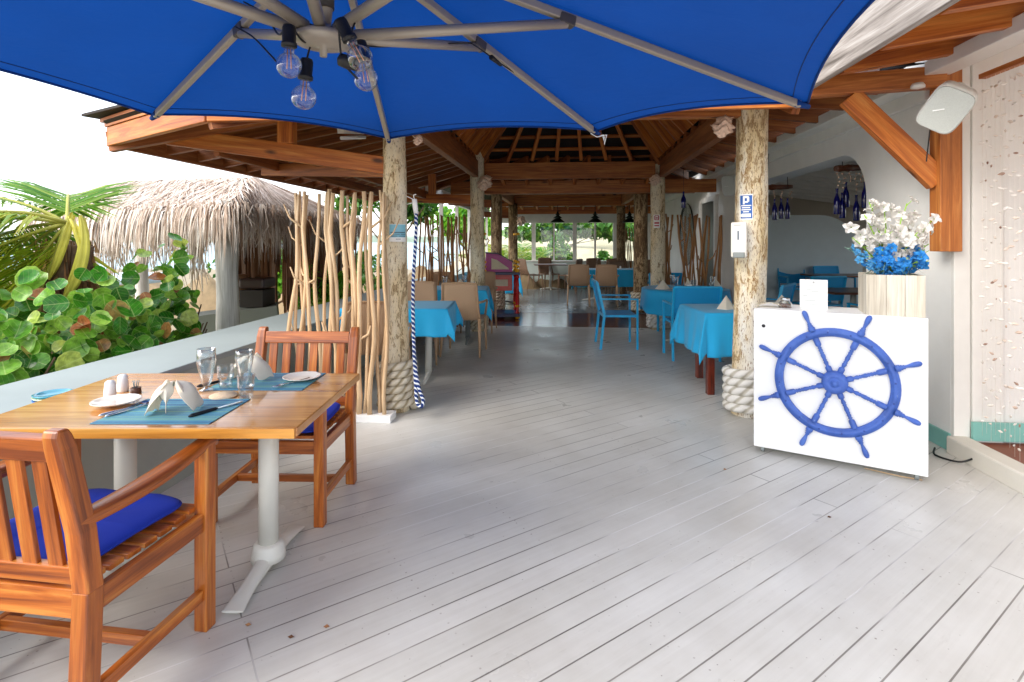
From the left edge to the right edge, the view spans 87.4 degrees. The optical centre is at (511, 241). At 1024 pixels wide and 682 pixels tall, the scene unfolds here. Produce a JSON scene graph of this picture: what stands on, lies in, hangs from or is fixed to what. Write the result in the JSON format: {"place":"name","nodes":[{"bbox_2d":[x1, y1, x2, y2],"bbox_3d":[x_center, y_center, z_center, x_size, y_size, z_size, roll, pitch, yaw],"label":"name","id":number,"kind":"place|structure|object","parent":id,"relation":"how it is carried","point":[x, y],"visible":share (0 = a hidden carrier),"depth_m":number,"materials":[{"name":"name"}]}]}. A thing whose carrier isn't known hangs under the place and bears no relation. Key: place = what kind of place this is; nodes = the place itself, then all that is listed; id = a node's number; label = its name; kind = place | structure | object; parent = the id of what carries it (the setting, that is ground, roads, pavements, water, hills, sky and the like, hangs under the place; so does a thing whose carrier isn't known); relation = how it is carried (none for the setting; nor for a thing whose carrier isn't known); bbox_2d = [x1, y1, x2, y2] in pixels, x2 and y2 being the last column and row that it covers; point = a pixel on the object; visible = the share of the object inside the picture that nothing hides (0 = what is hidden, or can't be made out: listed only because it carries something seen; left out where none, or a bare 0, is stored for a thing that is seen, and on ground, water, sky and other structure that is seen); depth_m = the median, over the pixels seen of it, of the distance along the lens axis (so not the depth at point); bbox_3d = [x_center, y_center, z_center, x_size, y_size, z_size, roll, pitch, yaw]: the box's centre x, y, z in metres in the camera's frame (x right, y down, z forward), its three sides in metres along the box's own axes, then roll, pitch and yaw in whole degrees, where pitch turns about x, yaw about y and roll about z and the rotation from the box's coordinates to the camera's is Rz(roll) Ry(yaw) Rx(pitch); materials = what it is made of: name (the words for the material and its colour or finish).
{"place":"outdoors","nodes":[
{"label":"outdoors","id":0,"kind":"place"},
{"bbox_2d":[0,176,146,333],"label":"palm tree","id":1,"kind":"object","parent":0,"point":[64,257],"visible":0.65,"depth_m":4.46,"materials":[{"name":"green plant"}]},
{"bbox_2d":[1,269,437,331],"bbox_3d":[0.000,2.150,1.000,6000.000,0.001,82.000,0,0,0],"label":"ground","id":2,"kind":"structure","parent":0,"point":[188,275],"depth_m":35.14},
{"bbox_2d":[0,308,84,385],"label":"sea grape bush","id":3,"kind":"object","parent":2,"relation":"on","point":[14,356],"visible":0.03,"depth_m":3.32,"materials":[{"name":"green plant"}]},
{"bbox_2d":[1,265,141,375],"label":"sea grape bush","id":4,"kind":"object","parent":2,"relation":"on","point":[77,325],"visible":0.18,"depth_m":3.74,"materials":[{"name":"green plant"}]},
{"bbox_2d":[0,280,175,356],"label":"sea grape bush","id":5,"kind":"object","parent":2,"relation":"on","point":[152,331],"visible":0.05,"depth_m":4.21,"materials":[{"name":"green plant"}]},
{"bbox_2d":[121,233,207,344],"bbox_3d":[-3.444,0.980,5.243,1.268,2.137,1.480,0,0,0],"label":"sea grape bush","id":6,"kind":"object","parent":2,"relation":"on","point":[185,323],"visible":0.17,"depth_m":5.14,"materials":[{"name":"green plant"}]},
{"bbox_2d":[13,176,363,330],"bbox_3d":[-4.857,0.610,7.773,4.614,3.082,4.384,0,0,0],"label":"thatched hut","id":7,"kind":"object","parent":2,"relation":"on","point":[200,215],"visible":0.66,"depth_m":6.09,"materials":[{"name":"wicker"}]},
{"bbox_2d":[197,302,278,332],"bbox_3d":[-3.552,1.031,6.800,1.113,0.443,0.500,0,0,-22],"label":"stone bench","id":8,"kind":"object","parent":7,"relation":"on","point":[247,315],"visible":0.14,"depth_m":6.65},
{"bbox_2d":[239,277,275,307],"bbox_3d":[-3.276,0.645,6.900,0.320,0.366,0.370,0,0,0],"label":"storage box","id":9,"kind":"object","parent":8,"relation":"on","point":[261,294],"visible":0.98,"depth_m":6.72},
{"bbox_2d":[241,224,274,287],"bbox_3d":[-4.302,0.395,9.000,0.700,1.900,0.050,0,0,0],"label":"reed panel","id":10,"kind":"object","parent":7,"relation":"on","point":[244,269],"depth_m":8.97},
{"bbox_2d":[0,288,411,519],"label":"parapet wall","id":11,"kind":"structure","parent":2,"relation":"on","point":[97,455],"depth_m":3.11,"materials":[{"name":"paint"}]},
{"bbox_2d":[285,258,350,309],"bbox_3d":[-2.998,1.155,8.409,0.985,2.002,1.302,0,0,0],"label":"shrub","id":12,"kind":"object","parent":2,"relation":"on","point":[340,282],"visible":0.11,"depth_m":8.19,"materials":[{"name":"green plant"}]},
{"bbox_2d":[354,250,382,292],"bbox_3d":[-2.977,1.141,11.302,1.355,2.028,1.593,0,0,0],"label":"shrub","id":13,"kind":"object","parent":2,"relation":"on","point":[374,263],"visible":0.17,"depth_m":11.06,"materials":[{"name":"green plant"}]},
{"bbox_2d":[324,194,438,242],"bbox_3d":[-3.814,-0.138,16.447,3.693,4.580,2.747,0,0,0],"label":"almond tree","id":14,"kind":"object","parent":2,"relation":"on","point":[425,209],"visible":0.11,"depth_m":16.36,"materials":[{"name":"green plant"}]},
{"bbox_2d":[410,186,489,281],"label":"building wall","id":15,"kind":"structure","parent":2,"relation":"on","point":[467,208],"depth_m":11.85,"materials":[{"name":"white paint"}]},
{"bbox_2d":[8,242,462,268],"bbox_3d":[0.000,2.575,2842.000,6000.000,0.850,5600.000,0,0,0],"label":"sea","id":16,"kind":"structure","parent":0,"point":[374,252],"depth_m":86.82,"materials":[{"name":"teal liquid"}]},
{"bbox_2d":[1,232,470,241],"bbox_3d":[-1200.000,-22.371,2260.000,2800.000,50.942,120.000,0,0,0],"label":"hills","id":17,"kind":"structure","parent":0,"point":[409,239],"depth_m":2229.43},
{"bbox_2d":[0,71,556,236],"label":"sky","id":18,"kind":"structure","parent":0,"point":[46,141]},
{"bbox_2d":[9,265,648,315],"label":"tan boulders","id":19,"kind":"object","parent":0,"point":[206,299],"visible":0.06,"depth_m":15.93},
{"bbox_2d":[429,206,490,265],"bbox_3d":[-1.586,0.235,18.928,2.894,3.836,2.324,0,0,37],"label":"almond tree","id":20,"kind":"object","parent":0,"point":[447,211],"visible":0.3,"depth_m":18.49,"materials":[{"name":"green plant"}]},
{"bbox_2d":[0,325,1023,681],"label":"deck","id":21,"kind":"structure","parent":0,"point":[544,505],"depth_m":2.40,"materials":[{"name":"wood"}]},
{"bbox_2d":[0,428,218,681],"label":"teak armchair","id":22,"kind":"object","parent":21,"relation":"on","point":[78,590],"visible":0.94,"depth_m":1.49,"materials":[{"name":"wood"}]},
{"bbox_2d":[10,488,181,560],"bbox_3d":[-1.440,0.933,1.760,0.483,0.053,0.459,0,0,10],"label":"seat cushion","id":23,"kind":"object","parent":22,"relation":"on","point":[126,523],"visible":0.41,"depth_m":1.76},
{"bbox_2d":[0,373,359,612],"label":"dining table","id":24,"kind":"object","parent":21,"relation":"on","point":[268,419],"visible":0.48,"depth_m":2.17,"materials":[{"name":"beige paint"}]},
{"bbox_2d":[103,380,116,396],"bbox_3d":[-1.670,0.612,2.225,0.045,0.075,0.045,0,0,0],"label":"salt shaker","id":25,"kind":"object","parent":24,"relation":"on","point":[110,387],"visible":0.67,"depth_m":2.21,"materials":[{"name":"ceramic"}]},
{"bbox_2d":[89,393,141,406],"bbox_3d":[-1.575,0.635,2.130,0.170,0.016,0.170,0,0,0],"label":"side plate","id":26,"kind":"object","parent":24,"relation":"on","point":[115,400],"visible":1,"depth_m":2.15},
{"bbox_2d":[116,374,128,392],"bbox_3d":[-1.690,0.612,2.325,0.045,0.075,0.045,0,0,0],"label":"salt shaker","id":27,"kind":"object","parent":24,"relation":"on","point":[122,385],"visible":0.96,"depth_m":2.31,"materials":[{"name":"ceramic"}]},
{"bbox_2d":[90,399,249,423],"bbox_3d":[-1.290,0.648,2.055,0.425,0.003,0.300,0,0,0],"label":"placemat","id":28,"kind":"object","parent":24,"relation":"on","point":[179,411],"visible":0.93,"depth_m":2.00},
{"bbox_2d":[144,380,203,414],"bbox_3d":[-1.290,0.583,2.049,0.158,0.119,0.139,0,0,-8],"label":"folded napkin","id":29,"kind":"object","parent":28,"relation":"on","point":[190,396],"visible":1,"depth_m":2.03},
{"bbox_2d":[209,391,237,399],"bbox_3d":[-1.210,0.644,2.245,0.108,0.008,0.107,0,0,0],"label":"plate","id":30,"kind":"object","parent":24,"relation":"on","point":[223,395],"visible":1,"depth_m":2.23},
{"bbox_2d":[205,373,325,389],"bbox_3d":[-1.130,0.648,2.490,0.425,0.003,0.300,0,0,0],"label":"placemat","id":31,"kind":"object","parent":24,"relation":"on","point":[268,383],"visible":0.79,"depth_m":2.44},
{"bbox_2d":[227,352,273,379],"bbox_3d":[-1.230,0.583,2.521,0.158,0.119,0.139,0,0,20],"label":"folded napkin","id":32,"kind":"object","parent":31,"relation":"on","point":[261,369],"visible":0.93,"depth_m":2.50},
{"bbox_2d":[282,371,320,381],"bbox_3d":[-0.985,0.635,2.510,0.170,0.016,0.170,0,0,0],"label":"side plate","id":33,"kind":"object","parent":31,"relation":"on","point":[297,376],"visible":0.96,"depth_m":2.54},
{"bbox_2d":[216,326,359,527],"bbox_3d":[-1.215,0.954,2.898,0.622,0.894,0.622,0,0,1],"label":"teak armchair","id":34,"kind":"object","parent":21,"relation":"on","point":[321,443],"visible":0.41,"depth_m":3.06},
{"bbox_2d":[301,402,340,432],"bbox_3d":[-1.200,0.933,2.860,0.483,0.053,0.459,0,0,0],"label":"seat cushion","id":35,"kind":"object","parent":34,"relation":"on","point":[333,409],"visible":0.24,"depth_m":2.87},
{"bbox_2d":[283,189,400,422],"bbox_3d":[-1.352,0.491,4.233,0.958,1.817,0.150,0,0,5],"label":"driftwood screen","id":36,"kind":"object","parent":21,"relation":"on","point":[368,414],"visible":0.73,"depth_m":4.21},
{"bbox_2d":[344,301,411,372],"bbox_3d":[-1.179,0.943,4.681,0.566,0.920,0.602,0,0,-2],"label":"woven chair","id":37,"kind":"object","parent":21,"relation":"on","point":[364,322],"visible":0.17,"depth_m":4.42,"materials":[{"name":"wicker"}]},
{"bbox_2d":[376,137,417,412],"bbox_3d":[-0.955,-0.009,4.460,0.344,2.819,0.344,0,0,0],"label":"log post","id":38,"kind":"object","parent":21,"relation":"on","point":[400,397],"visible":0.65,"depth_m":4.37,"materials":[{"name":"wood"}]},
{"bbox_2d":[389,224,405,241],"bbox_3d":[-0.933,-0.072,4.373,0.132,0.145,0.024,0,0,-21],"label":"notice sign","id":39,"kind":"object","parent":38,"relation":"attached to","point":[398,235],"visible":0.91,"depth_m":4.36,"materials":[{"name":"paper"}]},
{"bbox_2d":[407,194,424,407],"bbox_3d":[-0.769,0.457,4.302,0.075,1.696,0.266,0,0,-29],"label":"barrier rope","id":40,"kind":"object","parent":38,"relation":"hanging from","point":[417,386],"visible":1,"depth_m":4.30,"materials":[{"name":"fabric"}]},
{"bbox_2d":[81,62,924,203],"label":"pavilion roof","id":41,"kind":"structure","parent":38,"relation":"on","point":[324,158],"depth_m":6.77,"materials":[{"name":"orange wood"}]},
{"bbox_2d":[337,129,365,139],"bbox_3d":[-1.406,-0.956,4.750,0.070,0.161,0.337,0,0,24],"label":"strip light","id":42,"kind":"object","parent":41,"relation":"hanging from","point":[340,131],"visible":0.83,"depth_m":4.67,"materials":[{"name":"white plastic"}]},
{"bbox_2d":[710,114,735,137],"bbox_3d":[1.689,-0.930,4.304,0.182,0.195,0.133,0,0,-21],"label":"conch shell","id":43,"kind":"object","parent":41,"relation":"attached to","point":[722,126],"visible":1,"depth_m":4.27},
{"bbox_2d":[373,337,433,384],"bbox_3d":[-1.140,1.024,5.520,1.020,0.744,0.700,0,0,0],"label":"dining table","id":44,"kind":"object","parent":21,"relation":"on","point":[429,369],"visible":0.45,"depth_m":5.49,"materials":[{"name":"beige paint"}]},
{"bbox_2d":[339,301,462,341],"bbox_3d":[-1.140,0.800,5.520,1.199,0.306,0.879,0,0,0],"label":"tablecloth","id":45,"kind":"object","parent":44,"relation":"on","point":[438,318],"visible":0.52,"depth_m":5.16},
{"bbox_2d":[408,281,438,364],"bbox_3d":[-1.124,0.943,6.339,0.566,0.920,0.602,0,0,-6],"label":"woven chair","id":46,"kind":"object","parent":21,"relation":"on","point":[425,290],"visible":0.19,"depth_m":6.60,"materials":[{"name":"wicker"}]},
{"bbox_2d":[0,0,874,144],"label":"cantilever umbrella","id":47,"kind":"object","parent":21,"relation":"on","point":[595,67],"visible":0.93,"depth_m":2.40,"materials":[{"name":"blue fabric"}]},
{"bbox_2d":[234,0,514,109],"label":"string lights","id":48,"kind":"object","parent":47,"relation":"hanging from","point":[346,33],"visible":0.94,"depth_m":1.72,"materials":[{"name":"black rubber"}]},
{"bbox_2d":[417,214,471,330],"bbox_3d":[-1.016,0.483,8.473,1.031,1.834,0.150,0,0,3],"label":"driftwood screen","id":49,"kind":"object","parent":21,"relation":"on","point":[431,232],"visible":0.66,"depth_m":8.46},
{"bbox_2d":[424,320,469,344],"bbox_3d":[-0.900,1.024,7.520,1.100,0.744,0.740,0,0,0],"label":"dining table","id":50,"kind":"object","parent":21,"relation":"on","point":[467,330],"visible":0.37,"depth_m":7.49,"materials":[{"name":"grey metal"}]},
{"bbox_2d":[437,286,493,320],"bbox_3d":[-0.900,0.851,7.520,1.271,0.407,0.911,0,0,0],"label":"tablecloth","id":51,"kind":"object","parent":50,"relation":"on","point":[484,292],"visible":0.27,"depth_m":7.14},
{"bbox_2d":[439,282,487,357],"bbox_3d":[-0.604,0.943,6.711,0.566,0.920,0.602,0,0,6],"label":"woven chair","id":52,"kind":"object","parent":21,"relation":"on","point":[464,295],"visible":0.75,"depth_m":6.46,"materials":[{"name":"wicker"}]},
{"bbox_2d":[460,271,497,333],"bbox_3d":[-0.516,0.943,8.459,0.566,0.920,0.602,0,0,6],"label":"woven chair","id":53,"kind":"object","parent":21,"relation":"on","point":[490,279],"visible":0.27,"depth_m":8.67,"materials":[{"name":"wicker"}]},
{"bbox_2d":[470,152,488,331],"bbox_3d":[-0.544,-0.123,8.450,0.371,3.046,0.370,0,0,0],"label":"log post","id":54,"kind":"object","parent":21,"relation":"on","point":[477,261],"visible":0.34,"depth_m":8.35,"materials":[{"name":"wood"}]},
{"bbox_2d":[477,174,492,190],"bbox_3d":[-0.420,-0.907,8.206,0.237,0.255,0.175,0,0,-21],"label":"conch shell","id":55,"kind":"object","parent":54,"relation":"attached to","point":[484,182],"visible":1,"depth_m":8.16},
{"bbox_2d":[591,279,638,349],"bbox_3d":[1.375,0.958,7.221,0.551,0.886,0.574,0,0,2],"label":"turquoise armchair","id":56,"kind":"object","parent":21,"relation":"on","point":[604,313],"visible":1,"depth_m":7.03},
{"bbox_2d":[646,164,668,329],"bbox_3d":[2.340,-0.148,8.600,0.388,3.097,0.388,0,0,0],"label":"log post","id":57,"kind":"object","parent":21,"relation":"on","point":[657,248],"visible":0.42,"depth_m":8.50,"materials":[{"name":"white wood"}]},
{"bbox_2d":[648,273,683,330],"bbox_3d":[2.550,0.958,8.625,0.574,0.886,0.551,0,0,0],"label":"turquoise armchair","id":58,"kind":"object","parent":21,"relation":"on","point":[676,276],"visible":0.13,"depth_m":8.86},
{"bbox_2d":[662,286,722,361],"bbox_3d":[2.169,0.958,6.475,0.574,0.886,0.551,0,0,3],"label":"turquoise armchair","id":59,"kind":"object","parent":21,"relation":"on","point":[696,294],"visible":0.61,"depth_m":6.24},
{"bbox_2d":[695,353,714,394],"bbox_3d":[2.320,1.026,5.220,1.120,0.748,0.720,0,0,0],"label":"dining table","id":60,"kind":"object","parent":21,"relation":"on","point":[709,376],"visible":0.23,"depth_m":4.90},
{"bbox_2d":[669,304,733,364],"bbox_3d":[2.320,0.873,5.220,1.305,0.453,0.907,0,0,0],"label":"tablecloth","id":61,"kind":"object","parent":60,"relation":"on","point":[701,330],"visible":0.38,"depth_m":4.86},
{"bbox_2d":[722,109,768,418],"bbox_3d":[1.927,0.054,4.358,0.412,2.692,0.409,0,0,0],"label":"log post","id":62,"kind":"object","parent":21,"relation":"on","point":[750,271],"visible":0.62,"depth_m":4.26,"materials":[{"name":"beige wood"}]},
{"bbox_2d":[731,222,746,257],"bbox_3d":[1.784,-0.013,4.210,0.115,0.278,0.115,0,0,24],"label":"soap dispenser","id":63,"kind":"object","parent":62,"relation":"attached to","point":[738,239],"visible":1,"depth_m":4.17,"materials":[{"name":"white plastic"}]},
{"bbox_2d":[740,194,752,219],"bbox_3d":[1.865,-0.278,4.267,0.102,0.205,0.012,0,0,41],"label":"notice sign","id":64,"kind":"object","parent":62,"relation":"attached to","point":[746,202],"visible":1,"depth_m":4.26,"materials":[{"name":"paper"}]},
{"bbox_2d":[766,283,796,303],"bbox_3d":[3.199,0.958,6.733,0.551,0.886,0.574,0,0,42],"label":"turquoise armchair","id":65,"kind":"object","parent":21,"relation":"on","point":[787,290],"visible":0.2,"depth_m":6.60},
{"bbox_2d":[754,303,927,479],"bbox_3d":[2.106,0.921,3.494,0.924,0.958,0.404,0,0,31],"label":"host cabinet","id":66,"kind":"object","parent":21,"relation":"on","point":[897,444],"visible":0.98,"depth_m":3.30,"materials":[{"name":"white wood"}]},
{"bbox_2d":[800,279,827,308],"bbox_3d":[2.029,0.349,3.604,0.162,0.190,0.060,0,0,28],"label":"card stand","id":67,"kind":"object","parent":66,"relation":"on","point":[813,293],"visible":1,"depth_m":3.58,"materials":[{"name":"paper"}]},
{"bbox_2d":[758,311,921,457],"bbox_3d":[1.989,0.870,3.300,0.866,0.866,0.066,0,0,31],"label":"ship wheel","id":68,"kind":"object","parent":66,"relation":"attached to","point":[834,382],"visible":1,"depth_m":3.28,"materials":[{"name":"blue paint"}]},
{"bbox_2d":[858,272,925,317],"bbox_3d":[2.343,0.322,3.320,0.294,0.245,0.294,0,0,24],"label":"planter box","id":69,"kind":"object","parent":66,"relation":"on","point":[896,295],"visible":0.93,"depth_m":3.19,"materials":[{"name":"beige wood"}]},
{"bbox_2d":[843,195,941,276],"bbox_3d":[2.330,-0.020,3.287,0.472,0.536,0.418,0,0,-41],"label":"flower bouquet","id":70,"kind":"object","parent":69,"relation":"on","point":[910,255],"visible":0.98,"depth_m":3.25,"materials":[{"name":"white plant"}]},
{"bbox_2d":[947,436,1023,494],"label":"entry step","id":71,"kind":"object","parent":21,"relation":"on","point":[1003,463],"visible":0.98,"depth_m":3.27,"materials":[{"name":"paint"}]},
{"bbox_3d":[2.420,1.024,7.500,1.120,0.744,1.120,0,0,0],"label":"dining table","id":72,"kind":"object","parent":21,"relation":"on","visible":0},
{"bbox_2d":[640,285,731,316],"bbox_3d":[2.420,0.813,7.489,1.243,0.333,1.246,0,0,0],"label":"tablecloth","id":73,"kind":"object","parent":72,"relation":"on","point":[651,298],"visible":0.34,"depth_m":7.18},
{"bbox_2d":[502,242,572,259],"bbox_3d":[0.565,1.085,18.860,3.548,2.137,3.106,0,0,0],"label":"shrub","id":74,"kind":"object","parent":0,"point":[537,256],"visible":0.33,"depth_m":18.59,"materials":[{"name":"green plant"}]},
{"bbox_2d":[445,234,632,271],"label":"sand bank","id":75,"kind":"structure","parent":0,"point":[585,250],"depth_m":45.30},
{"bbox_2d":[502,223,633,246],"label":"scrub tree","id":76,"kind":"object","parent":75,"relation":"on","point":[544,232],"visible":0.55,"depth_m":40.50,"materials":[{"name":"green plant"}]},
{"bbox_2d":[537,230,572,259],"bbox_3d":[1.640,0.845,19.608,1.675,2.621,1.142,0,0,-20],"label":"shrub","id":77,"kind":"object","parent":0,"point":[563,246],"visible":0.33,"depth_m":19.50,"materials":[{"name":"green plant"}]},
{"bbox_2d":[464,312,670,328],"bbox_3d":[1.107,1.471,9.664,4.880,0.138,1.748,0,0,6],"label":"tile strip","id":78,"kind":"object","parent":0,"point":[559,319],"visible":0.14,"depth_m":9.53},
{"bbox_2d":[484,233,519,318],"bbox_3d":[-0.220,0.620,9.950,0.700,1.560,0.640,0,0,-4],"label":"carved lectern","id":79,"kind":"object","parent":78,"relation":"on","point":[499,265],"visible":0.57,"depth_m":9.71,"materials":[{"name":"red wood"}]},
{"bbox_2d":[665,214,721,327],"bbox_3d":[2.940,0.470,8.780,1.020,1.859,0.150,0,0,0],"label":"driftwood screen","id":80,"kind":"object","parent":78,"relation":"on","point":[668,276],"visible":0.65,"depth_m":8.76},
{"bbox_2d":[505,288,646,313],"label":"deck","id":81,"kind":"structure","parent":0,"point":[543,300],"depth_m":12.34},
{"bbox_2d":[491,194,505,309],"bbox_3d":[-0.313,0.103,10.800,0.379,2.594,0.377,0,0,0],"label":"log post","id":82,"kind":"object","parent":81,"relation":"on","point":[496,223],"visible":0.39,"depth_m":10.70,"materials":[{"name":"brown wood"}]},
{"bbox_2d":[508,203,517,294],"bbox_3d":[0.030,0.176,14.204,0.259,2.448,0.252,0,0,0],"label":"log post","id":83,"kind":"object","parent":81,"relation":"on","point":[512,238],"visible":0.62,"depth_m":14.10,"materials":[{"name":"brown wood"}]},
{"bbox_2d":[420,170,698,217],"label":"pavilion roof","id":84,"kind":"structure","parent":83,"relation":"on","point":[606,203],"depth_m":14.19,"materials":[{"name":"orange wood"}]},
{"bbox_2d":[518,259,542,290],"bbox_3d":[0.516,0.943,15.481,0.602,0.920,0.504,0,0,-30],"label":"woven chair","id":85,"kind":"object","parent":81,"relation":"on","point":[522,264],"visible":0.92,"depth_m":15.34,"materials":[{"name":"brown wicker"}]},
{"bbox_2d":[538,258,559,289],"bbox_3d":[1.087,0.943,16.037,0.504,0.920,0.602,0,0,-20],"label":"woven chair","id":86,"kind":"object","parent":81,"relation":"on","point":[543,270],"visible":0.82,"depth_m":16.20,"materials":[{"name":"wicker"}]},
{"bbox_2d":[534,263,567,289],"bbox_3d":[1.120,1.024,15.700,0.950,0.744,0.700,0,0,0],"label":"dining table","id":87,"kind":"object","parent":81,"relation":"on","point":[550,265],"visible":1,"depth_m":15.66,"materials":[{"name":"beige paint"}]},
{"bbox_2d":[502,206,650,287],"bbox_3d":[1.870,0.170,16.436,5.070,2.700,0.260,0,0,6],"label":"window wall","id":88,"kind":"structure","parent":81,"relation":"on","point":[534,219],"depth_m":16.39,"materials":[{"name":"white paint"}]},
{"bbox_2d":[566,264,590,306],"bbox_3d":[1.466,0.943,11.811,0.566,0.920,0.602,0,0,6],"label":"woven chair","id":89,"kind":"object","parent":81,"relation":"on","point":[578,275],"visible":1,"depth_m":11.57,"materials":[{"name":"wicker"}]},
{"bbox_2d":[582,287,620,301],"bbox_3d":[2.250,1.024,12.750,1.600,0.744,0.800,0,0,0],"label":"dining table","id":90,"kind":"object","parent":81,"relation":"on","point":[592,298],"visible":0.17,"depth_m":12.72,"materials":[{"name":"beige paint"}]},
{"bbox_2d":[572,268,648,287],"bbox_3d":[2.250,0.873,12.750,1.771,0.453,0.971,0,0,0],"label":"tablecloth","id":91,"kind":"object","parent":90,"relation":"on","point":[625,278],"visible":0.2,"depth_m":12.33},
{"bbox_2d":[593,264,618,306],"bbox_3d":[2.055,0.943,11.711,0.566,0.920,0.602,0,0,8],"label":"woven chair","id":92,"kind":"object","parent":81,"relation":"on","point":[605,275],"visible":0.82,"depth_m":11.46,"materials":[{"name":"wicker"}]},
{"bbox_2d":[616,206,625,293],"bbox_3d":[2.932,0.178,14.402,0.254,2.443,0.263,0,0,0],"label":"log post","id":93,"kind":"object","parent":81,"relation":"on","point":[621,242],"visible":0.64,"depth_m":14.30,"materials":[{"name":"brown wood"}]},
{"bbox_2d":[626,227,633,293],"bbox_3d":[3.300,0.502,14.500,0.660,1.796,0.150,0,0,0],"label":"driftwood screen","id":94,"kind":"object","parent":81,"relation":"on","point":[629,262],"visible":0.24,"depth_m":14.49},
{"bbox_2d":[630,194,647,312],"bbox_3d":[2.571,0.101,10.700,0.427,2.599,0.425,0,0,0],"label":"log post","id":95,"kind":"object","parent":81,"relation":"on","point":[640,265],"visible":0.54,"depth_m":10.59,"materials":[{"name":"brown wood"}]},
{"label":"dining room floor","id":96,"kind":"structure","parent":0,"visible":0},
{"bbox_2d":[777,268,810,294],"bbox_3d":[6.052,0.958,11.425,0.574,0.886,0.551,0,0,5],"label":"turquoise armchair","id":97,"kind":"object","parent":96,"relation":"on","point":[787,278],"visible":0.45,"depth_m":11.62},
{"bbox_2d":[792,276,846,306],"bbox_3d":[4.752,0.958,8.325,0.574,0.886,0.551,0,0,-5],"label":"turquoise armchair","id":98,"kind":"object","parent":96,"relation":"on","point":[837,281],"visible":0.33,"depth_m":8.10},
{"bbox_2d":[813,266,855,306],"bbox_3d":[6.748,0.958,11.225,0.574,0.886,0.551,0,0,-5],"label":"turquoise armchair","id":99,"kind":"object","parent":96,"relation":"on","point":[825,269],"visible":0.29,"depth_m":11.46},
{"bbox_2d":[828,288,857,307],"bbox_3d":[4.900,1.024,7.250,1.500,0.744,0.750,0,0,0],"label":"dining table","id":100,"kind":"object","parent":96,"relation":"on","point":[852,292],"visible":0.1,"depth_m":7.16,"materials":[{"name":"beige paint"}]},
{"bbox_2d":[665,12,1023,449],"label":"restaurant building","id":101,"kind":"structure","parent":96,"relation":"on","point":[810,233],"depth_m":3.62,"materials":[{"name":"white paint"}]},
{"bbox_2d":[702,201,712,285],"bbox_3d":[3.515,0.350,9.548,0.020,2.100,0.900,0,0,6],"label":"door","id":102,"kind":"structure","parent":101,"relation":"in","point":[707,208],"depth_m":9.49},
{"bbox_2d":[721,174,735,195],"bbox_3d":[3.224,-0.827,7.695,0.399,0.345,0.230,0,0,-28],"label":"wall speaker","id":103,"kind":"object","parent":101,"relation":"attached to","point":[728,184],"depth_m":7.61,"materials":[{"name":"plastic"}]},
{"bbox_2d":[768,154,792,219],"bbox_3d":[3.275,-0.784,6.610,0.430,1.032,0.120,0,0,-11],"label":"bottle chandelier","id":104,"kind":"object","parent":101,"relation":"hanging from","point":[773,187],"visible":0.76,"depth_m":6.60,"materials":[{"name":"blue glass"}]},
{"bbox_2d":[833,162,865,220],"bbox_3d":[3.401,-0.754,5.350,0.347,1.092,0.176,0,0,0],"label":"bottle chandelier","id":105,"kind":"object","parent":101,"relation":"hanging from","point":[840,206],"visible":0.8,"depth_m":5.35,"materials":[{"name":"blue glass"}]},
{"bbox_2d":[811,0,1023,251],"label":"doorway eave","id":106,"kind":"object","parent":101,"relation":"attached to","point":[882,33],"visible":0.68,"depth_m":3.49,"materials":[{"name":"brown wood"}]},
{"bbox_2d":[916,80,977,133],"bbox_3d":[2.594,-0.805,3.169,0.402,0.348,0.290,0,0,-40],"label":"wall speaker","id":107,"kind":"object","parent":101,"relation":"attached to","point":[947,107],"depth_m":3.07,"materials":[{"name":"plastic"}]},
{"bbox_2d":[979,56,1023,450],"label":"shell curtain","id":108,"kind":"object","parent":101,"relation":"hanging from","point":[1003,68],"visible":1,"depth_m":3.30,"materials":[{"name":"white"}]},
{"bbox_3d":[-2.075,0.703,2.420,0.146,0.019,0.146,0,0,0],"label":"saucer","id":109,"kind":"object","parent":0,"visible":0},
{"bbox_2d":[31,388,72,399],"bbox_3d":[-2.075,0.692,2.420,0.146,0.019,0.146,0,0,0],"label":"saucer","id":110,"kind":"object","parent":109,"relation":"on","point":[42,395],"visible":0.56,"depth_m":2.44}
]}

